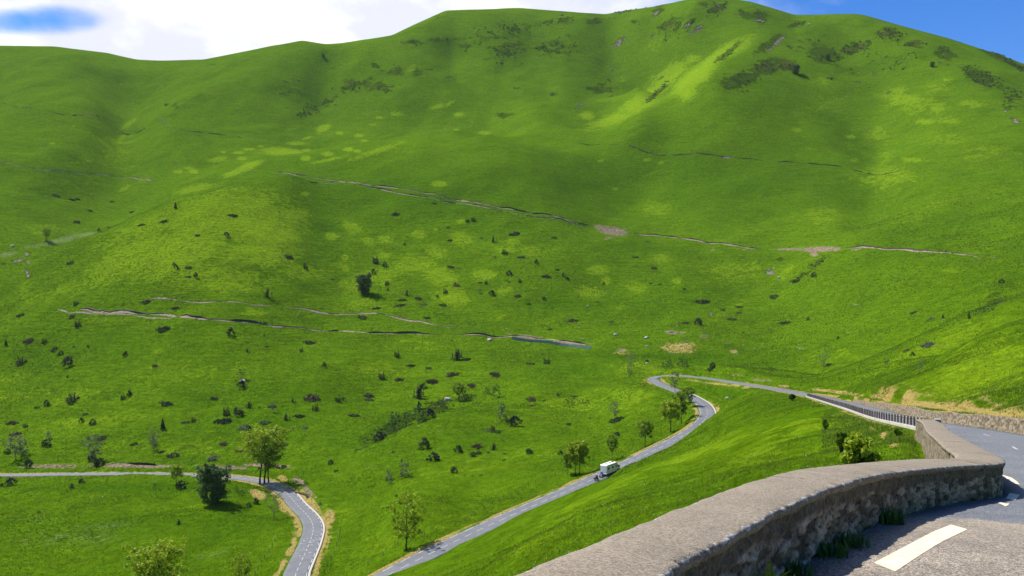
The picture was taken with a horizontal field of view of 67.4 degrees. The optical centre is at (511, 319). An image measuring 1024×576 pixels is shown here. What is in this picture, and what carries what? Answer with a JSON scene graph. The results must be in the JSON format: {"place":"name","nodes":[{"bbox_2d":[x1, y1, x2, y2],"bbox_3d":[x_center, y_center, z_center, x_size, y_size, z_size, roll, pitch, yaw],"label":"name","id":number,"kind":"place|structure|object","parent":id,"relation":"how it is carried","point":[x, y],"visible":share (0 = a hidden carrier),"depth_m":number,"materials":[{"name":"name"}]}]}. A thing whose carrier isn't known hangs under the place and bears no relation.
{"place":"outdoors","nodes":[
{"label":"outdoors","id":0,"kind":"place"},
{"bbox_2d":[1,161,152,180],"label":"dirt track","id":1,"kind":"structure","parent":0,"point":[80,173],"depth_m":960.66,"materials":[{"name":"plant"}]},
{"bbox_2d":[56,308,168,318],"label":"dirt track","id":2,"kind":"structure","parent":0,"point":[111,314],"depth_m":526.85,"materials":[{"name":"soil"}]},
{"bbox_2d":[148,297,269,305],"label":"dirt track","id":3,"kind":"structure","parent":0,"point":[206,302],"depth_m":531.15,"materials":[{"name":"soil"}]},
{"bbox_2d":[81,309,429,334],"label":"dirt track","id":4,"kind":"structure","parent":0,"point":[125,311],"depth_m":520.94,"materials":[{"name":"soil"}]},
{"bbox_2d":[286,307,454,327],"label":"dirt track","id":5,"kind":"structure","parent":0,"point":[365,313],"depth_m":564.30,"materials":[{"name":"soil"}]},
{"bbox_2d":[0,375,816,575],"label":"valley road","id":6,"kind":"structure","parent":0,"point":[304,512],"depth_m":224.36,"materials":[{"name":"asphalt"}]},
{"bbox_2d":[297,493,324,575],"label":"kerb","id":7,"kind":"structure","parent":6,"relation":"on","point":[317,552],"depth_m":214.40,"materials":[{"name":"concrete"}]},
{"bbox_2d":[37,377,909,575],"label":"road marking","id":8,"kind":"object","parent":6,"relation":"on","point":[453,536],"visible":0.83,"depth_m":214.59,"materials":[{"name":"paint"}]},
{"bbox_2d":[600,461,620,474],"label":"motorhome","id":9,"kind":"object","parent":6,"relation":"on","point":[609,468],"visible":0.88,"depth_m":228.94,"materials":[{"name":"beige"}]},
{"bbox_2d":[279,172,591,225],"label":"dirt track","id":10,"kind":"structure","parent":0,"point":[448,198],"depth_m":789.24,"materials":[{"name":"soil"}]},
{"bbox_2d":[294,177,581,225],"bbox_3d":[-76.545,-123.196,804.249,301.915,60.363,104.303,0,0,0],"label":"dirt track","id":11,"kind":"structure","parent":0,"point":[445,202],"depth_m":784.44,"materials":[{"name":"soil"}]},
{"bbox_2d":[0,0,1023,575],"bbox_3d":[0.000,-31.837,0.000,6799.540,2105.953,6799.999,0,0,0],"label":"ground","id":12,"kind":"structure","parent":0,"point":[858,112],"depth_m":646.66,"materials":[{"name":"green plant"}]},
{"bbox_2d":[3,478,18,485],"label":"dark bush","id":13,"kind":"object","parent":12,"relation":"on","point":[9,481],"visible":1,"depth_m":292.34,"materials":[{"name":"plant"}]},
{"bbox_2d":[1,435,27,459],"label":"pale young tree","id":14,"kind":"object","parent":12,"relation":"on","point":[16,447],"visible":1,"depth_m":352.62,"materials":[{"name":"plant"}]},
{"bbox_2d":[15,356,26,365],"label":"juniper bush","id":15,"kind":"object","parent":12,"relation":"on","point":[20,361],"visible":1,"depth_m":498.10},
{"bbox_2d":[17,439,28,454],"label":"pale shrub","id":16,"kind":"object","parent":12,"relation":"on","point":[23,447],"visible":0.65,"depth_m":358.50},
{"bbox_2d":[23,337,33,344],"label":"heather patch","id":17,"kind":"object","parent":12,"relation":"on","point":[28,340],"visible":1,"depth_m":522.18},
{"bbox_2d":[23,459,33,467],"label":"dark bush","id":18,"kind":"object","parent":12,"relation":"on","point":[30,464],"visible":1,"depth_m":344.54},
{"bbox_2d":[40,228,51,236],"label":"ash tree","id":19,"kind":"object","parent":12,"relation":"on","point":[45,232],"visible":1,"depth_m":780.99,"materials":[{"name":"green plant"}]},
{"bbox_2d":[41,439,50,446],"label":"dark bush","id":20,"kind":"object","parent":12,"relation":"on","point":[46,443],"visible":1,"depth_m":366.12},
{"bbox_2d":[60,355,73,366],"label":"dark bush","id":21,"kind":"object","parent":12,"relation":"on","point":[65,360],"visible":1,"depth_m":475.81,"materials":[{"name":"plant"}]},
{"bbox_2d":[65,392,79,403],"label":"juniper bush","id":22,"kind":"object","parent":12,"relation":"on","point":[69,399],"visible":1,"depth_m":426.11,"materials":[{"name":"plant"}]},
{"bbox_2d":[80,434,104,462],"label":"pale young tree","id":23,"kind":"object","parent":12,"relation":"on","point":[97,450],"visible":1,"depth_m":353.08,"materials":[{"name":"plant"}]},
{"bbox_2d":[87,450,97,460],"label":"dark bush","id":24,"kind":"object","parent":12,"relation":"on","point":[89,458],"visible":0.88,"depth_m":355.37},
{"bbox_2d":[94,457,106,466],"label":"dark bush","id":25,"kind":"object","parent":12,"relation":"on","point":[97,462],"visible":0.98,"depth_m":348.29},
{"bbox_2d":[4,103,244,137],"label":"track bank","id":26,"kind":"structure","parent":12,"relation":"on","point":[118,130],"depth_m":1115.09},
{"bbox_2d":[105,462,156,465],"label":"track bank","id":27,"kind":"structure","parent":12,"relation":"on","point":[137,463],"depth_m":339.32,"materials":[{"name":"soil"}]},
{"bbox_2d":[144,429,160,450],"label":"bare tree","id":28,"kind":"object","parent":12,"relation":"on","point":[152,438],"visible":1,"depth_m":355.15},
{"bbox_2d":[121,534,189,575],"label":"ash tree","id":29,"kind":"object","parent":12,"relation":"on","point":[154,557],"visible":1,"depth_m":163.47,"materials":[{"name":"green plant"}]},
{"bbox_2d":[155,326,169,332],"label":"juniper mat","id":30,"kind":"object","parent":12,"relation":"on","point":[164,328],"visible":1,"depth_m":491.76,"materials":[{"name":"plant"}]},
{"bbox_2d":[159,401,172,406],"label":"juniper mat","id":31,"kind":"object","parent":12,"relation":"on","point":[166,402],"visible":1,"depth_m":399.35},
{"bbox_2d":[167,452,178,457],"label":"juniper mat","id":32,"kind":"object","parent":12,"relation":"on","point":[171,455],"visible":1,"depth_m":349.39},
{"bbox_2d":[168,463,183,482],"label":"roadside tree","id":33,"kind":"object","parent":12,"relation":"on","point":[176,469],"visible":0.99,"depth_m":300.14,"materials":[{"name":"green plant"}]},
{"bbox_2d":[176,480,185,488],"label":"dark bush","id":34,"kind":"object","parent":12,"relation":"on","point":[179,485],"visible":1,"depth_m":288.27,"materials":[{"name":"plant"}]},
{"bbox_2d":[193,463,233,505],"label":"dark broadleaf tree","id":35,"kind":"object","parent":12,"relation":"on","point":[207,474],"visible":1,"depth_m":263.18,"materials":[{"name":"green plant"}]},
{"bbox_2d":[207,455,219,461],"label":"pale scrub","id":36,"kind":"object","parent":12,"relation":"on","point":[213,458],"visible":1,"depth_m":335.73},
{"bbox_2d":[214,417,231,423],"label":"juniper mat","id":37,"kind":"object","parent":12,"relation":"on","point":[226,420],"visible":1,"depth_m":373.83,"materials":[{"name":"plant"}]},
{"bbox_2d":[222,405,229,415],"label":"juniper bush","id":38,"kind":"object","parent":12,"relation":"on","point":[227,411],"visible":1,"depth_m":382.17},
{"bbox_2d":[224,551,253,575],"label":"young ash tree","id":39,"kind":"object","parent":12,"relation":"on","point":[247,569],"visible":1,"depth_m":178.99,"materials":[{"name":"green plant"}]},
{"bbox_2d":[234,409,244,415],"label":"olive bush","id":40,"kind":"object","parent":12,"relation":"on","point":[241,412],"visible":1,"depth_m":380.48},
{"bbox_2d":[235,365,247,380],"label":"green shrub","id":41,"kind":"object","parent":12,"relation":"on","point":[242,367],"visible":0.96,"depth_m":425.11,"materials":[{"name":"green plant"}]},
{"bbox_2d":[237,424,249,429],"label":"pale scrub","id":42,"kind":"object","parent":12,"relation":"on","point":[246,427],"visible":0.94,"depth_m":364.78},
{"bbox_2d":[80,307,429,333],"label":"track bank","id":43,"kind":"structure","parent":12,"relation":"on","point":[253,321],"depth_m":521.33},
{"bbox_2d":[237,423,295,484],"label":"ash tree","id":44,"kind":"object","parent":12,"relation":"on","point":[264,434],"visible":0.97,"depth_m":295.79,"materials":[{"name":"green plant"}]},
{"bbox_2d":[255,439,281,482],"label":"ash tree","id":45,"kind":"object","parent":12,"relation":"on","point":[271,465],"visible":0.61,"depth_m":298.36,"materials":[{"name":"green plant"}]},
{"bbox_2d":[264,479,287,518],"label":"bare tree","id":46,"kind":"object","parent":12,"relation":"on","point":[268,491],"visible":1,"depth_m":246.18,"materials":[{"name":"wood"}]},
{"bbox_2d":[292,490,310,498],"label":"track bank","id":47,"kind":"structure","parent":12,"relation":"on","point":[306,495],"depth_m":279.55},
{"bbox_2d":[303,394,320,401],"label":"heather patch","id":48,"kind":"object","parent":12,"relation":"on","point":[311,396],"visible":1,"depth_m":401.96,"materials":[{"name":"plant"}]},
{"bbox_2d":[355,272,372,293],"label":"dark broadleaf tree","id":49,"kind":"object","parent":12,"relation":"on","point":[362,279],"visible":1,"depth_m":606.26,"materials":[{"name":"green plant"}]},
{"bbox_2d":[371,431,384,441],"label":"olive bush","id":50,"kind":"object","parent":12,"relation":"on","point":[377,435],"visible":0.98,"depth_m":338.96,"materials":[{"name":"plant"}]},
{"bbox_2d":[388,411,400,429],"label":"leafy shrub","id":51,"kind":"object","parent":12,"relation":"on","point":[392,425],"visible":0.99,"depth_m":349.02,"materials":[{"name":"green plant"}]},
{"bbox_2d":[380,489,427,549],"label":"young ash tree","id":52,"kind":"object","parent":12,"relation":"on","point":[412,518],"visible":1,"depth_m":179.78,"materials":[{"name":"green plant"}]},
{"bbox_2d":[398,459,410,476],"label":"pale shrub","id":53,"kind":"object","parent":12,"relation":"on","point":[405,471],"visible":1,"depth_m":273.24,"materials":[{"name":"plant"}]},
{"bbox_2d":[412,384,423,398],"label":"juniper bush","id":54,"kind":"object","parent":12,"relation":"on","point":[418,393],"visible":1,"depth_m":421.42,"materials":[{"name":"plant"}]},
{"bbox_2d":[411,405,425,421],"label":"leafy shrub","id":55,"kind":"object","parent":12,"relation":"on","point":[419,412],"visible":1,"depth_m":337.77,"materials":[{"name":"green plant"}]},
{"bbox_2d":[418,437,429,449],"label":"olive bush","id":56,"kind":"object","parent":12,"relation":"on","point":[425,443],"visible":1,"depth_m":302.06,"materials":[{"name":"plant"}]},
{"bbox_2d":[426,408,435,416],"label":"dark bush","id":57,"kind":"object","parent":12,"relation":"on","point":[431,412],"visible":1,"depth_m":338.61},
{"bbox_2d":[276,171,587,224],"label":"track bank","id":58,"kind":"structure","parent":12,"relation":"on","point":[441,195],"depth_m":795.01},
{"bbox_2d":[425,451,439,460],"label":"dark bush","id":59,"kind":"object","parent":12,"relation":"on","point":[434,454],"visible":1,"depth_m":285.85,"materials":[{"name":"plant"}]},
{"bbox_2d":[426,379,438,383],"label":"heather patch","id":60,"kind":"object","parent":12,"relation":"on","point":[432,381],"visible":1,"depth_m":446.40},
{"bbox_2d":[295,177,583,225],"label":"track bank","id":61,"kind":"structure","parent":12,"relation":"on","point":[443,201],"depth_m":787.43,"materials":[{"name":"plant"}]},
{"bbox_2d":[446,372,458,377],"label":"heather patch","id":62,"kind":"object","parent":12,"relation":"on","point":[450,374],"visible":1,"depth_m":452.45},
{"bbox_2d":[450,348,461,359],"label":"juniper bush","id":63,"kind":"object","parent":12,"relation":"on","point":[456,355],"visible":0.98,"depth_m":476.36,"materials":[{"name":"plant"}]},
{"bbox_2d":[452,382,464,400],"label":"roadside tree","id":64,"kind":"object","parent":12,"relation":"on","point":[455,388],"visible":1,"depth_m":408.32,"materials":[{"name":"green plant"}]},
{"bbox_2d":[394,471,565,544],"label":"wire fence","id":65,"kind":"object","parent":12,"relation":"on","point":[492,501],"visible":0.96,"depth_m":215.14,"materials":[{"name":"brown wood"}]},
{"bbox_2d":[489,371,499,376],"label":"heather patch","id":66,"kind":"object","parent":12,"relation":"on","point":[495,374],"visible":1,"depth_m":440.52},
{"bbox_2d":[491,384,500,397],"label":"leafy shrub","id":67,"kind":"object","parent":12,"relation":"on","point":[494,389],"visible":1,"depth_m":398.55,"materials":[{"name":"green plant"}]},
{"bbox_2d":[498,403,507,419],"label":"pale shrub","id":68,"kind":"object","parent":12,"relation":"on","point":[503,415],"visible":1,"depth_m":339.77,"materials":[{"name":"plant"}]},
{"bbox_2d":[506,415,522,425],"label":"dark bush","id":69,"kind":"object","parent":12,"relation":"on","point":[513,418],"visible":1,"depth_m":331.13,"materials":[{"name":"plant"}]},
{"bbox_2d":[451,332,590,344],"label":"track bank","id":70,"kind":"structure","parent":12,"relation":"on","point":[522,335],"depth_m":528.67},
{"bbox_2d":[512,336,590,348],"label":"road","id":71,"kind":"structure","parent":12,"relation":"on","point":[555,343],"depth_m":514.26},
{"bbox_2d":[560,451,573,474],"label":"roadside tree","id":72,"kind":"object","parent":12,"relation":"on","point":[565,455],"visible":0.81,"depth_m":238.26,"materials":[{"name":"green plant"}]},
{"bbox_2d":[566,442,586,474],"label":"roadside tree","id":73,"kind":"object","parent":12,"relation":"on","point":[571,448],"visible":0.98,"depth_m":236.60,"materials":[{"name":"green plant"}]},
{"bbox_2d":[569,439,589,473],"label":"roadside tree","id":74,"kind":"object","parent":12,"relation":"on","point":[584,445],"visible":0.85,"depth_m":237.89,"materials":[{"name":"green plant"}]},
{"bbox_2d":[164,1,1023,452],"bbox_3d":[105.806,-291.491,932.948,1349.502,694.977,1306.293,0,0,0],"label":"heath scrub","id":75,"kind":"object","parent":12,"relation":"on","point":[978,79],"visible":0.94,"depth_m":1130.36,"materials":[{"name":"plant"}]},
{"bbox_2d":[606,434,618,459],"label":"roadside tree","id":76,"kind":"object","parent":12,"relation":"on","point":[612,440],"visible":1,"depth_m":262.71,"materials":[{"name":"green plant"}]},
{"bbox_2d":[608,402,618,416],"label":"pale young tree","id":77,"kind":"object","parent":12,"relation":"on","point":[613,411],"visible":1,"depth_m":325.66,"materials":[{"name":"plant"}]},
{"bbox_2d":[609,416,623,422],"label":"juniper mat","id":78,"kind":"object","parent":12,"relation":"on","point":[614,419],"visible":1,"depth_m":323.34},
{"bbox_2d":[625,354,637,369],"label":"bare tree","id":79,"kind":"object","parent":12,"relation":"on","point":[631,361],"visible":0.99,"depth_m":410.96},
{"bbox_2d":[636,420,654,446],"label":"roadside tree","id":80,"kind":"object","parent":12,"relation":"on","point":[640,426],"visible":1,"depth_m":271.28,"materials":[{"name":"green plant"}]},
{"bbox_2d":[657,398,681,431],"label":"roadside tree","id":81,"kind":"object","parent":12,"relation":"on","point":[666,404],"visible":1,"depth_m":285.69,"materials":[{"name":"green plant"}]},
{"bbox_2d":[668,372,679,387],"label":"pale young tree","id":82,"kind":"object","parent":12,"relation":"on","point":[676,380],"visible":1,"depth_m":350.55,"materials":[{"name":"plant"}]},
{"bbox_2d":[387,371,971,575],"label":"grass","id":83,"kind":"structure","parent":12,"relation":"on","point":[674,487],"depth_m":45.41,"materials":[{"name":"plant"}]},
{"bbox_2d":[671,391,690,423],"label":"roadside tree","id":84,"kind":"object","parent":12,"relation":"on","point":[679,395],"visible":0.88,"depth_m":294.09,"materials":[{"name":"green plant"}]},
{"bbox_2d":[684,386,695,401],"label":"roadside tree","id":85,"kind":"object","parent":12,"relation":"on","point":[690,391],"visible":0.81,"depth_m":310.07,"materials":[{"name":"green plant"}]},
{"bbox_2d":[635,233,759,248],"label":"track bank","id":86,"kind":"structure","parent":12,"relation":"on","point":[697,239],"depth_m":729.38,"materials":[{"name":"plant"}]},
{"bbox_2d":[692,299,709,303],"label":"juniper mat","id":87,"kind":"object","parent":12,"relation":"on","point":[702,301],"visible":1,"depth_m":590.39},
{"bbox_2d":[580,143,898,174],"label":"track bank","id":88,"kind":"structure","parent":12,"relation":"on","point":[734,157],"depth_m":897.11,"materials":[{"name":"plant"}]},
{"bbox_2d":[792,64,799,73],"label":"dark broadleaf tree","id":89,"kind":"object","parent":12,"relation":"on","point":[795,67],"visible":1,"depth_m":1107.82,"materials":[{"name":"green plant"}]},
{"bbox_2d":[821,418,828,429],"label":"shrub","id":90,"kind":"object","parent":12,"relation":"on","point":[825,424],"visible":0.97,"depth_m":82.60,"materials":[{"name":"green plant"}]},
{"bbox_2d":[818,348,832,366],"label":"bare tree","id":91,"kind":"object","parent":12,"relation":"on","point":[824,356],"visible":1,"depth_m":368.25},
{"bbox_2d":[834,431,847,452],"bbox_3d":[19.567,7.402,45.666,0.898,1.658,0.623,0,0,0],"label":"shrub","id":92,"kind":"object","parent":12,"relation":"on","point":[840,436],"visible":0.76,"depth_m":45.60,"materials":[{"name":"green plant"}]},
{"bbox_2d":[839,431,881,463],"bbox_3d":[19.066,7.138,42.005,2.255,2.019,1.861,0,0,23],"label":"shrub","id":93,"kind":"object","parent":12,"relation":"on","point":[855,446],"visible":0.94,"depth_m":41.89,"materials":[{"name":"green plant"}]},
{"bbox_2d":[893,427,902,435],"bbox_3d":[27.924,8.272,55.589,0.727,1.051,0.558,0,0,-26],"label":"shrub","id":94,"kind":"object","parent":12,"relation":"on","point":[896,431],"visible":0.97,"depth_m":55.49,"materials":[{"name":"green plant"}]},
{"bbox_2d":[848,245,981,256],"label":"track bank","id":95,"kind":"structure","parent":12,"relation":"on","point":[906,248],"depth_m":531.58,"materials":[{"name":"plant"}]},
{"bbox_2d":[819,325,1023,452],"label":"grass","id":96,"kind":"structure","parent":12,"relation":"on","point":[888,429],"depth_m":88.55,"materials":[{"name":"plant"}]},
{"bbox_2d":[919,341,934,347],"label":"pale scrub","id":97,"kind":"object","parent":12,"relation":"on","point":[928,343],"visible":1,"depth_m":262.56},
{"bbox_2d":[853,399,1023,434],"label":"retaining wall","id":98,"kind":"structure","parent":12,"relation":"on","point":[1006,424],"depth_m":82.47,"materials":[{"name":"brown stone"}]},
{"bbox_2d":[0,0,1023,63],"label":"sky","id":99,"kind":"structure","parent":0,"point":[134,29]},
{"bbox_2d":[458,334,585,344],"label":"dirt track","id":100,"kind":"structure","parent":0,"point":[525,336],"depth_m":527.46,"materials":[{"name":"soil"}]},
{"bbox_2d":[638,234,755,248],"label":"dirt track","id":101,"kind":"structure","parent":0,"point":[703,242],"depth_m":723.51,"materials":[{"name":"soil"}]},
{"bbox_2d":[787,395,1023,575],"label":"road","id":102,"kind":"structure","parent":0,"point":[989,541],"depth_m":12.42,"materials":[{"name":"asphalt"}]},
{"bbox_2d":[515,419,1004,575],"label":"parapet wall","id":103,"kind":"structure","parent":102,"relation":"on","point":[757,526],"depth_m":10.14,"materials":[{"name":"stone"}]},
{"bbox_2d":[753,560,794,575],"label":"weed","id":104,"kind":"object","parent":102,"relation":"on","point":[771,571],"visible":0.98,"depth_m":8.45,"materials":[{"name":"green plant"}]},
{"bbox_2d":[784,558,813,575],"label":"grass tuft","id":105,"kind":"object","parent":102,"relation":"on","point":[796,570],"visible":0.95,"depth_m":9.62,"materials":[{"name":"plant"}]},
{"bbox_2d":[815,539,851,558],"bbox_3d":[4.419,3.173,10.690,0.586,0.216,0.455,0,0,13],"label":"grass tuft","id":106,"kind":"object","parent":102,"relation":"on","point":[839,551],"visible":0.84,"depth_m":10.62,"materials":[{"name":"plant"}]},
{"bbox_2d":[830,531,871,548],"bbox_3d":[4.956,3.243,11.349,0.751,0.179,0.498,0,0,0],"label":"grass tuft","id":107,"kind":"object","parent":102,"relation":"on","point":[857,541],"visible":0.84,"depth_m":11.29,"materials":[{"name":"plant"}]},
{"bbox_2d":[806,393,928,429],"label":"guard rail","id":108,"kind":"object","parent":102,"relation":"on","point":[875,416],"visible":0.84,"depth_m":94.48,"materials":[{"name":"metal"}]},
{"bbox_2d":[879,506,907,524],"bbox_3d":[6.802,3.487,13.751,0.660,0.305,0.526,0,0,0],"label":"grass tuft","id":109,"kind":"object","parent":102,"relation":"on","point":[895,517],"visible":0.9,"depth_m":13.63,"materials":[{"name":"plant"}]},
{"bbox_2d":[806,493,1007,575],"bbox_3d":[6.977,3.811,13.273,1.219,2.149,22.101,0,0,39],"label":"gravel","id":110,"kind":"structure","parent":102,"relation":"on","point":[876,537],"depth_m":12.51,"materials":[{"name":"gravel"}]},
{"bbox_2d":[874,525,966,570],"bbox_3d":[6.507,3.495,11.973,0.373,0.468,5.038,0,0,41],"label":"road marking","id":111,"kind":"object","parent":102,"relation":"on","point":[898,559],"visible":1,"depth_m":11.28,"materials":[{"name":"white paint"}]},
{"bbox_2d":[1003,475,1018,483],"bbox_3d":[16.409,5.244,25.251,0.207,0.301,3.256,0,0,26],"label":"road marking","id":112,"kind":"object","parent":102,"relation":"on","point":[1012,480],"visible":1,"depth_m":25.24,"materials":[{"name":"beige paint"}]},
{"bbox_2d":[1006,493,1018,499],"bbox_3d":[13.361,4.709,20.486,0.256,0.268,2.298,0,0,36],"label":"road marking","id":113,"kind":"object","parent":102,"relation":"on","point":[1010,496],"visible":1,"depth_m":20.55,"materials":[{"name":"beige paint"}]},
{"bbox_2d":[846,246,976,256],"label":"dirt track","id":114,"kind":"structure","parent":0,"point":[908,250],"depth_m":527.15,"materials":[{"name":"soil"}]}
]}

